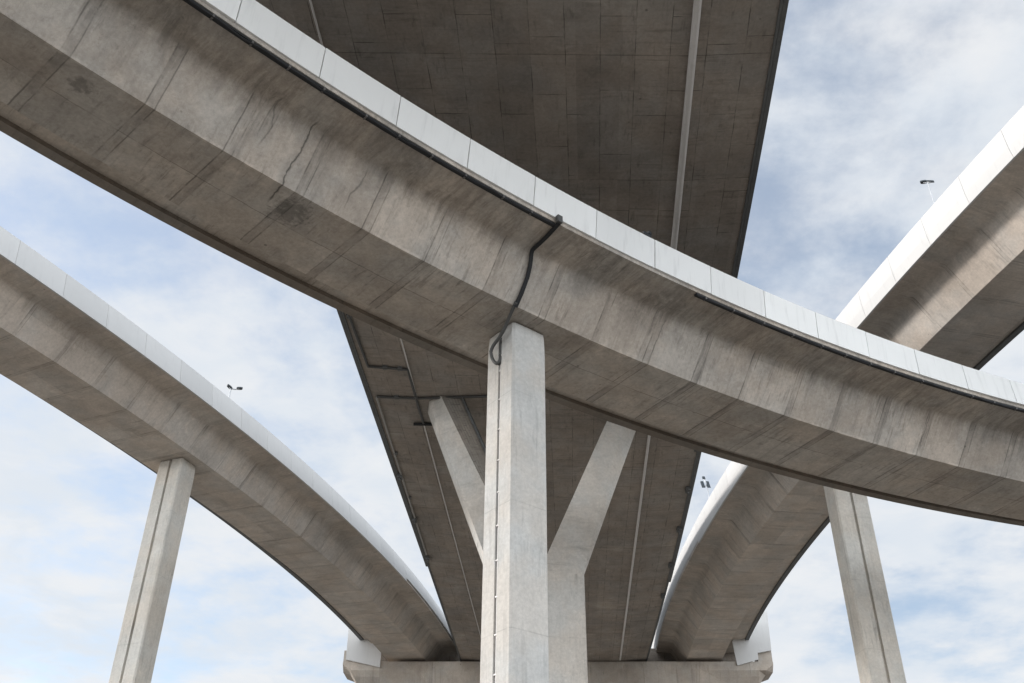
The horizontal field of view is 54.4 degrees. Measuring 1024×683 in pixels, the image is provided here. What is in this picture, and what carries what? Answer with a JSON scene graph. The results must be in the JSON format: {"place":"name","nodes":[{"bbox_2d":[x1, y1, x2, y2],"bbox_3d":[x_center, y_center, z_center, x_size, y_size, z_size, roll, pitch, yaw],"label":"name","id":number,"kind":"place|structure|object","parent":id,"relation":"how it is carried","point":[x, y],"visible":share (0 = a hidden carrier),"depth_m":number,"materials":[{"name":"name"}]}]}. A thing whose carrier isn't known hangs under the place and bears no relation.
{"place":"outdoors","nodes":[
{"label":"outdoors","id":0,"kind":"place"},
{"bbox_2d":[0,0,1023,682],"label":"sky","id":1,"kind":"structure","parent":0,"point":[872,100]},
{"label":"ground","id":2,"kind":"structure","parent":0,"visible":0},
{"bbox_2d":[109,458,194,682],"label":"bridge pier","id":3,"kind":"structure","parent":2,"relation":"on","point":[139,637],"depth_m":50.79,"materials":[{"name":"concrete"}]},
{"bbox_2d":[480,301,548,682],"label":"bridge pier","id":4,"kind":"structure","parent":2,"relation":"on","point":[514,634],"depth_m":27.10,"materials":[{"name":"concrete"}]},
{"bbox_2d":[0,0,1023,525],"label":"curved viaduct","id":5,"kind":"object","parent":4,"relation":"on","point":[254,134],"visible":0.97,"depth_m":28.99,"materials":[{"name":"concrete"}]},
{"bbox_2d":[428,396,635,682],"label":"forked pier","id":6,"kind":"structure","parent":2,"relation":"on","point":[463,447],"depth_m":45.85,"materials":[{"name":"concrete"}]},
{"bbox_2d":[343,611,772,682],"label":"crossbeam pier","id":7,"kind":"structure","parent":2,"relation":"on","point":[362,663],"depth_m":82.91,"materials":[{"name":"concrete"}]},
{"bbox_2d":[0,226,456,661],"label":"elevated ramp","id":8,"kind":"structure","parent":7,"relation":"on","point":[74,349],"depth_m":54.49,"materials":[{"name":"concrete"}]},
{"bbox_2d":[227,384,242,397],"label":"street lamp","id":9,"kind":"object","parent":8,"relation":"on","point":[231,388],"visible":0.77,"depth_m":66.93,"materials":[{"name":"metal"}]},
{"bbox_2d":[256,0,788,661],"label":"deck","id":10,"kind":"structure","parent":7,"relation":"on","point":[640,116],"depth_m":34.74,"materials":[{"name":"concrete"}]},
{"bbox_2d":[381,648,735,661],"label":"bridge bearings","id":11,"kind":"structure","parent":7,"relation":"on","point":[654,656],"depth_m":86.72,"materials":[{"name":"concrete"}]},
{"bbox_2d":[652,105,1023,661],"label":"elevated ramp","id":12,"kind":"structure","parent":7,"relation":"on","point":[945,280],"depth_m":45.55,"materials":[{"name":"concrete"}]},
{"bbox_2d":[700,476,710,497],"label":"street lamp","id":13,"kind":"object","parent":12,"relation":"on","point":[706,482],"visible":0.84,"depth_m":68.34,"materials":[{"name":"metal"}]},
{"bbox_2d":[920,180,934,202],"bbox_3d":[22.762,-4.251,51.630,0.651,11.336,0.432,-4,-35,6],"label":"street lamp","id":14,"kind":"object","parent":12,"relation":"on","point":[926,181],"visible":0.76,"depth_m":54.59,"materials":[{"name":"metal"}]},
{"bbox_2d":[824,486,906,682],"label":"bridge pier","id":15,"kind":"structure","parent":2,"relation":"on","point":[874,637],"depth_m":50.27,"materials":[{"name":"concrete"}]}
]}

